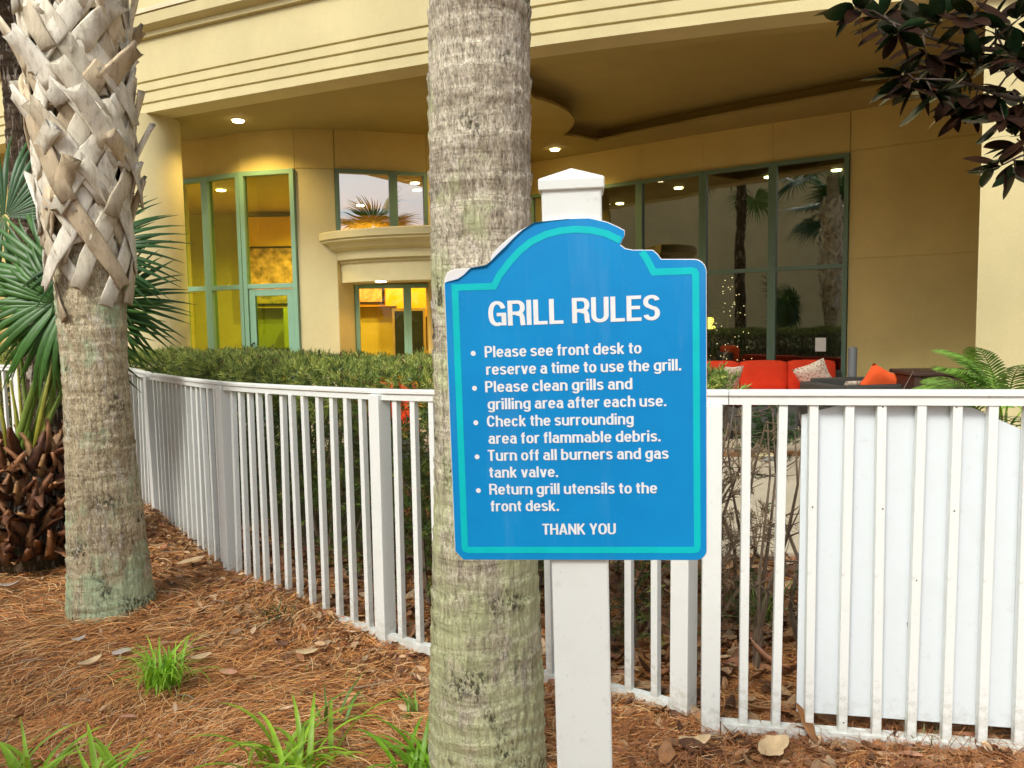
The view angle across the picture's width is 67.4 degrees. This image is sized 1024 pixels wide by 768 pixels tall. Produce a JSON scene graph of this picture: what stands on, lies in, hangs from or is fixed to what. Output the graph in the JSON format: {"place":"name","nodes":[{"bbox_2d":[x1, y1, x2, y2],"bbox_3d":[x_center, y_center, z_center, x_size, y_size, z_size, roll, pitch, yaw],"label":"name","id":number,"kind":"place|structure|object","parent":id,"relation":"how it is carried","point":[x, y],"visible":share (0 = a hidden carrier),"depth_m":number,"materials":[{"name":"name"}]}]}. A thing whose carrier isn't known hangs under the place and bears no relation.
{"place":"outdoors","nodes":[
{"label":"outdoors","id":0,"kind":"place"},
{"bbox_2d":[10,418,800,463],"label":"patio","id":1,"kind":"structure","parent":0,"point":[790,447],"depth_m":9.06,"materials":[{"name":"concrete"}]},
{"bbox_2d":[707,360,841,424],"bbox_3d":[3.663,0.099,10.808,2.160,0.850,0.868,0,5,6],"label":"patio sofa","id":2,"kind":"object","parent":1,"relation":"on","point":[768,374],"visible":0.18,"depth_m":10.91,"materials":[{"name":"fabric"}]},
{"bbox_2d":[723,365,743,388],"bbox_3d":[2.979,-0.070,10.481,0.380,0.357,0.176,-4,5,-30],"label":"throw pillow","id":3,"kind":"object","parent":2,"relation":"on","point":[739,369],"visible":0.41,"depth_m":10.45,"materials":[{"name":"fabric"}]},
{"bbox_2d":[792,358,830,381],"bbox_3d":[4.159,-0.097,10.580,0.559,0.539,0.223,1,5,27],"label":"throw pillow","id":4,"kind":"object","parent":2,"relation":"on","point":[818,369],"visible":0.62,"depth_m":10.50,"materials":[{"name":"fabric"}]},
{"bbox_2d":[799,374,900,428],"bbox_3d":[4.225,0.256,9.455,1.040,0.710,0.820,-2,5,-8],"label":"wicker armchair","id":5,"kind":"object","parent":1,"relation":"on","point":[828,383],"visible":0.28,"depth_m":9.49,"materials":[{"name":"grey wicker"}]},
{"bbox_2d":[843,381,861,385],"bbox_3d":[4.121,0.040,9.357,0.220,0.168,0.145,-2,5,-10],"label":"throw pillow","id":6,"kind":"object","parent":5,"relation":"on","point":[852,382],"visible":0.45,"depth_m":9.29,"materials":[{"name":"fabric"}]},
{"bbox_2d":[860,363,896,384],"bbox_3d":[4.461,0.016,9.336,0.569,0.559,0.224,-1,5,0],"label":"throw pillow","id":7,"kind":"object","parent":5,"relation":"on","point":[876,374],"visible":0.48,"depth_m":9.24,"materials":[{"name":"orange fabric"}]},
{"bbox_2d":[847,347,856,376],"bbox_3d":[4.421,0.058,9.991,0.240,1.076,0.240,-1,5,0],"label":"grey bollard","id":8,"kind":"object","parent":1,"relation":"on","point":[852,361],"visible":0.38,"depth_m":9.92,"materials":[{"name":"metal"}]},
{"bbox_2d":[889,368,973,388],"bbox_3d":[4.987,0.251,8.983,0.850,0.830,0.800,0,5,8],"label":"planter box","id":9,"kind":"object","parent":1,"relation":"on","point":[903,375],"visible":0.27,"depth_m":8.73,"materials":[{"name":"brown wood"}]},
{"bbox_2d":[0,451,1023,767],"bbox_3d":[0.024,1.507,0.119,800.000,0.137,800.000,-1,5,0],"label":"ground","id":10,"kind":"structure","parent":0,"point":[56,575],"depth_m":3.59,"materials":[{"name":"brown plant"}]},
{"bbox_2d":[0,579,20,586],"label":"fallen leaf","id":11,"kind":"object","parent":10,"relation":"on","point":[7,584],"visible":1,"depth_m":4.59,"materials":[{"name":"beige plant"}]},
{"bbox_2d":[0,0,63,438],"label":"palm tree","id":12,"kind":"object","parent":10,"relation":"on","point":[10,69],"visible":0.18,"depth_m":5.68,"materials":[{"name":"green plant"}]},
{"bbox_2d":[0,718,105,767],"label":"daylily","id":13,"kind":"object","parent":10,"relation":"on","point":[12,761],"visible":0.98,"depth_m":2.65,"materials":[{"name":"green plant"}]},
{"bbox_2d":[0,0,155,624],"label":"palm tree","id":14,"kind":"object","parent":10,"relation":"on","point":[73,88],"visible":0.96,"depth_m":3.94,"materials":[{"name":"beige plant"}]},
{"bbox_2d":[71,635,85,640],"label":"fallen leaf","id":15,"kind":"object","parent":10,"relation":"on","point":[79,638],"visible":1,"depth_m":3.73,"materials":[{"name":"beige plant"}]},
{"bbox_2d":[0,134,195,576],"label":"fan palm","id":16,"kind":"object","parent":10,"relation":"on","point":[32,505],"visible":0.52,"depth_m":4.89,"materials":[{"name":"green plant"}]},
{"bbox_2d":[55,723,149,767],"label":"daylily","id":17,"kind":"object","parent":10,"relation":"on","point":[106,755],"visible":1,"depth_m":2.59,"materials":[{"name":"green plant"}]},
{"bbox_2d":[112,647,130,653],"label":"fallen leaf","id":18,"kind":"object","parent":10,"relation":"on","point":[120,651],"visible":0.93,"depth_m":3.59,"materials":[{"name":"beige plant"}]},
{"bbox_2d":[118,714,136,717],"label":"fallen leaf","id":19,"kind":"object","parent":10,"relation":"on","point":[128,716],"visible":1,"depth_m":3.00,"materials":[{"name":"brown plant"}]},
{"bbox_2d":[102,632,229,698],"bbox_3d":[-1.520,1.198,3.287,0.482,0.232,0.431,4,6,45],"label":"grass tuft","id":20,"kind":"object","parent":10,"relation":"on","point":[160,676],"visible":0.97,"depth_m":3.27,"materials":[{"name":"green plant"}]},
{"bbox_2d":[164,689,204,703],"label":"weed","id":21,"kind":"object","parent":10,"relation":"on","point":[183,696],"visible":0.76,"depth_m":3.19,"materials":[{"name":"green plant"}]},
{"bbox_2d":[184,639,193,647],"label":"fallen leaf","id":22,"kind":"object","parent":10,"relation":"on","point":[189,642],"visible":0.68,"depth_m":3.62,"materials":[{"name":"brown plant"}]},
{"bbox_2d":[177,555,204,563],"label":"fallen leaf","id":23,"kind":"object","parent":10,"relation":"on","point":[190,560],"visible":1,"depth_m":4.87,"materials":[{"name":"beige plant"}]},
{"bbox_2d":[191,652,211,658],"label":"fallen leaf","id":24,"kind":"object","parent":10,"relation":"on","point":[201,655],"visible":0.99,"depth_m":3.50,"materials":[{"name":"beige plant"}]},
{"bbox_2d":[0,588,407,722],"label":"grass wisps","id":25,"kind":"object","parent":10,"relation":"on","point":[254,679],"depth_m":3.25,"materials":[{"name":"green plant"}]},
{"bbox_2d":[219,669,236,673],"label":"fallen leaf","id":26,"kind":"object","parent":10,"relation":"on","point":[230,671],"visible":0.93,"depth_m":3.35,"materials":[{"name":"brown plant"}]},
{"bbox_2d":[255,596,298,628],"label":"weed","id":27,"kind":"object","parent":10,"relation":"on","point":[278,615],"visible":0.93,"depth_m":3.98,"materials":[{"name":"green plant"}]},
{"bbox_2d":[188,692,405,767],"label":"daylily","id":28,"kind":"object","parent":10,"relation":"on","point":[302,733],"visible":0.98,"depth_m":2.63,"materials":[{"name":"green plant"}]},
{"bbox_2d":[296,648,317,653],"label":"fallen leaf","id":29,"kind":"object","parent":10,"relation":"on","point":[305,651],"visible":1,"depth_m":3.55,"materials":[{"name":"beige plant"}]},
{"bbox_2d":[287,673,366,730],"bbox_3d":[-0.678,1.254,2.930,0.304,0.226,0.369,3,6,38],"label":"daylily","id":30,"kind":"object","parent":10,"relation":"on","point":[342,706],"visible":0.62,"depth_m":2.97,"materials":[{"name":"green plant"}]},
{"bbox_2d":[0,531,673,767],"bbox_3d":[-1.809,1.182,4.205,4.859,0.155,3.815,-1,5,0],"label":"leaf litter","id":31,"kind":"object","parent":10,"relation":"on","point":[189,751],"visible":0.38,"depth_m":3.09,"materials":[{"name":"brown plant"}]},
{"bbox_2d":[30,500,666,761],"bbox_3d":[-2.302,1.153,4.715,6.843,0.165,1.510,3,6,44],"label":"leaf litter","id":32,"kind":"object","parent":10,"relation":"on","point":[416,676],"visible":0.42,"depth_m":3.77,"materials":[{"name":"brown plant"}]},
{"bbox_2d":[0,365,697,718],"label":"picket fence","id":33,"kind":"object","parent":10,"relation":"on","point":[173,436],"visible":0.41,"depth_m":4.04,"materials":[{"name":"white plastic"}]},
{"bbox_2d":[353,381,422,469],"bbox_3d":[-1.313,0.421,8.052,0.700,0.880,0.669,-2,5,-10],"label":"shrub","id":34,"kind":"object","parent":10,"relation":"on","point":[403,414],"visible":0.02,"depth_m":8.13,"materials":[{"name":"green plant"}]},
{"bbox_2d":[354,715,430,767],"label":"daylily","id":35,"kind":"object","parent":10,"relation":"on","point":[412,757],"visible":0.92,"depth_m":2.62,"materials":[{"name":"green plant"}]},
{"bbox_2d":[397,689,420,718],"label":"weed","id":36,"kind":"object","parent":10,"relation":"on","point":[407,702],"visible":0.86,"depth_m":3.01,"materials":[{"name":"green plant"}]},
{"bbox_2d":[406,624,415,636],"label":"fallen leaf","id":37,"kind":"object","parent":10,"relation":"on","point":[410,630],"visible":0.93,"depth_m":3.72,"materials":[{"name":"brown plant"}]},
{"bbox_2d":[0,343,913,669],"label":"hedge","id":38,"kind":"object","parent":10,"relation":"on","point":[266,365],"visible":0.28,"depth_m":4.54,"materials":[{"name":"green plant"}]},
{"bbox_2d":[707,360,751,440],"bbox_3d":[0.907,0.074,3.511,0.249,0.378,0.598,-1,5,0],"label":"leafy tuft","id":39,"kind":"object","parent":38,"relation":"on","point":[721,371],"visible":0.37,"depth_m":3.43,"materials":[{"name":"green plant"}]},
{"bbox_2d":[166,473,797,704],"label":"leaf litter","id":40,"kind":"object","parent":10,"relation":"on","point":[728,666],"visible":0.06,"depth_m":4.05,"materials":[{"name":"brown plant"}]},
{"bbox_2d":[426,0,546,767],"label":"palm tree","id":41,"kind":"object","parent":10,"relation":"on","point":[486,706],"visible":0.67,"depth_m":2.38,"materials":[{"name":"grey plant"}]},
{"bbox_2d":[0,550,991,759],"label":"fallen leaves","id":42,"kind":"object","parent":10,"relation":"on","point":[239,611],"depth_m":3.45,"materials":[{"name":"brown plant"}]},
{"bbox_2d":[0,0,1023,428],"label":"hotel building","id":43,"kind":"structure","parent":10,"relation":"on","point":[786,172],"depth_m":10.81,"materials":[{"name":"beige paint"}]},
{"bbox_2d":[183,177,210,348],"bbox_3d":[-4.960,-1.315,12.118,0.554,3.778,0.110,1,5,20],"label":"window","id":44,"kind":"structure","parent":43,"relation":"in","point":[198,180],"depth_m":11.96,"materials":[{"name":"green metal"}]},
{"bbox_2d":[203,172,246,415],"bbox_3d":[-4.374,-1.303,11.853,0.734,3.778,0.110,1,5,28],"label":"window","id":45,"kind":"structure","parent":43,"relation":"in","point":[208,189],"depth_m":11.86,"materials":[{"name":"green metal"}]},
{"bbox_2d":[238,168,301,419],"bbox_3d":[-3.615,-1.294,11.585,0.893,3.778,0.110,0,5,13],"label":"window","id":46,"kind":"structure","parent":43,"relation":"in","point":[247,285],"depth_m":11.49,"materials":[{"name":"green metal"}]},
{"bbox_2d":[249,288,297,416],"bbox_3d":[-3.611,-0.452,11.611,0.733,1.955,0.131,0,5,13],"label":"door","id":47,"kind":"structure","parent":43,"relation":"in","point":[253,294],"depth_m":11.56,"materials":[{"name":"green metal"}]},
{"bbox_2d":[334,168,394,230],"bbox_3d":[-2.215,-2.724,11.553,0.866,0.968,0.300,-1,5,-6],"label":"window","id":48,"kind":"structure","parent":43,"relation":"in","point":[363,198],"depth_m":11.54,"materials":[{"name":"clear glass"}]},
{"bbox_2d":[355,284,408,357],"bbox_3d":[-2.029,-0.512,12.085,0.803,2.090,0.110,-1,5,-5],"label":"window","id":49,"kind":"structure","parent":43,"relation":"in","point":[380,286],"depth_m":11.98,"materials":[{"name":"green metal"}]},
{"bbox_2d":[395,311,423,356],"bbox_3d":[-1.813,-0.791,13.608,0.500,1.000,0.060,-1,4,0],"label":"inner door","id":50,"kind":"structure","parent":43,"relation":"in","point":[417,316],"depth_m":13.57,"materials":[{"name":"glass"}]},
{"bbox_2d":[393,171,428,225],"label":"window","id":51,"kind":"structure","parent":43,"relation":"in","point":[410,188],"depth_m":11.76,"materials":[{"name":"clear glass"}]},
{"bbox_2d":[407,284,427,413],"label":"window","id":52,"kind":"structure","parent":43,"relation":"in","point":[409,286],"depth_m":12.02,"materials":[{"name":"green metal"}]},
{"bbox_2d":[530,194,540,222],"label":"window","id":53,"kind":"structure","parent":43,"relation":"in","point":[533,205],"depth_m":13.96,"materials":[{"name":"green metal"}]},
{"bbox_2d":[604,180,638,249],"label":"window","id":54,"kind":"structure","parent":43,"relation":"in","point":[630,183],"depth_m":12.74,"materials":[{"name":"green metal"}]},
{"bbox_2d":[639,171,702,260],"bbox_3d":[2.592,-1.472,12.519,1.113,3.768,0.110,3,6,37],"label":"window","id":55,"kind":"structure","parent":43,"relation":"in","point":[642,182],"depth_m":12.45,"materials":[{"name":"green metal"}]},
{"bbox_2d":[708,317,713,358],"bbox_3d":[3.494,-0.425,13.613,0.275,1.500,0.275,-1,5,0],"label":"table lamp","id":56,"kind":"object","parent":43,"relation":"on","point":[709,322],"visible":0.17,"depth_m":13.51,"materials":[{"name":"metal"}]},
{"bbox_2d":[708,274,758,361],"bbox_3d":[3.727,-0.789,13.275,1.236,2.270,1.248,-1,5,0],"label":"christmas tree","id":57,"kind":"object","parent":43,"relation":"on","point":[729,289],"visible":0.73,"depth_m":13.21,"materials":[{"name":"green plant"}]},
{"bbox_2d":[702,162,772,360],"bbox_3d":[3.480,-1.437,11.887,1.070,3.768,0.110,2,5,33],"label":"window","id":58,"kind":"structure","parent":43,"relation":"in","point":[705,174],"depth_m":11.69,"materials":[{"name":"green metal"}]},
{"bbox_2d":[778,359,805,362],"bbox_3d":[4.900,-0.048,13.444,0.798,0.730,0.798,-1,5,0],"label":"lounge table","id":59,"kind":"object","parent":43,"relation":"on","point":[785,360],"visible":0.06,"depth_m":13.68,"materials":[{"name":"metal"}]},
{"bbox_2d":[770,153,849,376],"bbox_3d":[4.369,-1.405,11.304,1.057,3.768,0.110,2,5,33],"label":"window","id":60,"kind":"structure","parent":43,"relation":"in","point":[846,156],"depth_m":11.12,"materials":[{"name":"green metal"}]},
{"bbox_2d":[815,338,825,350],"bbox_3d":[4.523,-0.577,11.257,0.148,0.200,0.003,2,5,33],"label":"notice","id":61,"kind":"object","parent":43,"relation":"attached to","point":[820,344],"visible":1,"depth_m":11.26,"materials":[{"name":"white paper"}]},
{"bbox_2d":[444,168,706,767],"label":"rules sign","id":62,"kind":"object","parent":10,"relation":"on","point":[576,335],"visible":1,"depth_m":1.38,"materials":[{"name":"blue plastic"}]},
{"bbox_2d":[610,347,798,655],"bbox_3d":[0.692,0.651,3.565,1.634,1.643,0.995,0,5,17],"label":"bare shrub","id":63,"kind":"object","parent":10,"relation":"on","point":[755,542],"visible":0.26,"depth_m":3.37,"materials":[{"name":"brown plant"}]},
{"bbox_2d":[697,582,787,621],"bbox_3d":[1.125,1.064,3.844,0.566,0.217,0.457,1,5,24],"label":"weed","id":64,"kind":"object","parent":10,"relation":"on","point":[751,606],"visible":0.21,"depth_m":3.79,"materials":[{"name":"green plant"}]},
{"bbox_2d":[722,564,797,625],"bbox_3d":[1.181,0.998,3.733,0.574,0.404,0.505,-1,5,0],"label":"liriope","id":65,"kind":"object","parent":10,"relation":"on","point":[768,613],"visible":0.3,"depth_m":3.72,"materials":[{"name":"green plant"}]},
{"bbox_2d":[609,553,1010,766],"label":"leaf litter","id":66,"kind":"object","parent":10,"relation":"on","point":[687,741],"visible":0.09,"depth_m":3.07,"materials":[{"name":"brown plant"}]},
{"bbox_2d":[750,637,790,668],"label":"fallen leaf","id":67,"kind":"object","parent":66,"relation":"on","point":[763,654],"visible":0.8,"depth_m":3.15,"materials":[{"name":"brown plant"}]},
{"bbox_2d":[796,703,817,742],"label":"fallen leaf","id":68,"kind":"object","parent":66,"relation":"on","point":[809,728],"visible":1,"depth_m":2.67,"materials":[{"name":"brown plant"}]},
{"bbox_2d":[612,702,1023,767],"bbox_3d":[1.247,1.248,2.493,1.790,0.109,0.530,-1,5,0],"label":"leaf litter","id":69,"kind":"object","parent":10,"relation":"on","point":[984,748],"visible":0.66,"depth_m":2.56,"materials":[{"name":"brown plant"}]},
{"bbox_2d":[658,739,675,763],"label":"fallen leaf","id":70,"kind":"object","parent":69,"relation":"on","point":[670,752],"visible":1,"depth_m":2.59,"materials":[{"name":"brown plant"}]},
{"bbox_2d":[679,734,710,747],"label":"fallen leaf","id":71,"kind":"object","parent":69,"relation":"on","point":[703,738],"visible":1,"depth_m":2.66,"materials":[{"name":"beige plant"}]},
{"bbox_2d":[720,718,733,734],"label":"fallen leaf","id":72,"kind":"object","parent":69,"relation":"on","point":[726,728],"visible":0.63,"depth_m":2.72,"materials":[{"name":"beige plant"}]},
{"bbox_2d":[758,735,788,755],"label":"fallen leaf","id":73,"kind":"object","parent":69,"relation":"on","point":[772,745],"visible":1,"depth_m":2.57,"materials":[{"name":"beige plant"}]},
{"bbox_2d":[701,389,1023,755],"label":"picket fence","id":74,"kind":"object","parent":10,"relation":"on","point":[957,400],"visible":0.9,"depth_m":2.61,"materials":[{"name":"white plastic"}]},
{"bbox_2d":[796,405,1020,727],"bbox_3d":[1.908,0.609,2.504,1.852,1.101,0.009,0,5,11],"label":"plastic panel","id":75,"kind":"object","parent":74,"relation":"attached to","point":[899,456],"visible":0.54,"depth_m":2.61,"materials":[{"name":"white plastic"}]},
{"bbox_2d":[897,750,922,756],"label":"fallen leaf","id":76,"kind":"object","parent":10,"relation":"on","point":[915,753],"visible":0.99,"depth_m":2.54,"materials":[{"name":"beige plant"}]},
{"bbox_2d":[814,0,1023,199],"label":"magnolia tree","id":77,"kind":"object","parent":10,"relation":"on","point":[906,24],"visible":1,"depth_m":3.94,"materials":[{"name":"green plant"}]},
{"bbox_2d":[904,721,959,760],"bbox_3d":[1.396,1.203,2.608,0.178,0.105,0.214,-1,5,0],"label":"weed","id":78,"kind":"object","parent":10,"relation":"on","point":[923,731],"visible":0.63,"depth_m":2.60,"materials":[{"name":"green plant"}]},
{"bbox_2d":[911,347,1023,426],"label":"fern plant","id":79,"kind":"object","parent":10,"relation":"on","point":[975,369],"visible":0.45,"depth_m":4.52,"materials":[{"name":"green plant"}]},
{"bbox_2d":[722,405,797,438],"bbox_3d":[3.056,0.376,9.613,0.840,0.545,0.640,-1,5,4],"label":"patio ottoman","id":80,"kind":"object","parent":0,"point":[793,409],"visible":0.1,"depth_m":9.30,"materials":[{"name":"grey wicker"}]},
{"bbox_2d":[721,456,799,558],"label":"garden path","id":81,"kind":"structure","parent":0,"point":[759,491],"depth_m":6.23,"materials":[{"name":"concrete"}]},
{"bbox_2d":[723,405,800,460],"bbox_3d":[2.669,0.445,8.222,0.924,0.736,0.748,-1,5,0],"label":"shrub","id":82,"kind":"object","parent":81,"relation":"on","point":[759,427],"visible":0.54,"depth_m":8.14,"materials":[{"name":"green plant"}]},
{"bbox_2d":[758,453,773,460],"bbox_3d":[2.633,0.770,7.972,0.180,0.090,0.152,-1,5,0],"label":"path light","id":83,"kind":"object","parent":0,"point":[766,459],"visible":0.19,"depth_m":7.91,"materials":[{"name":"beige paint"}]}
]}

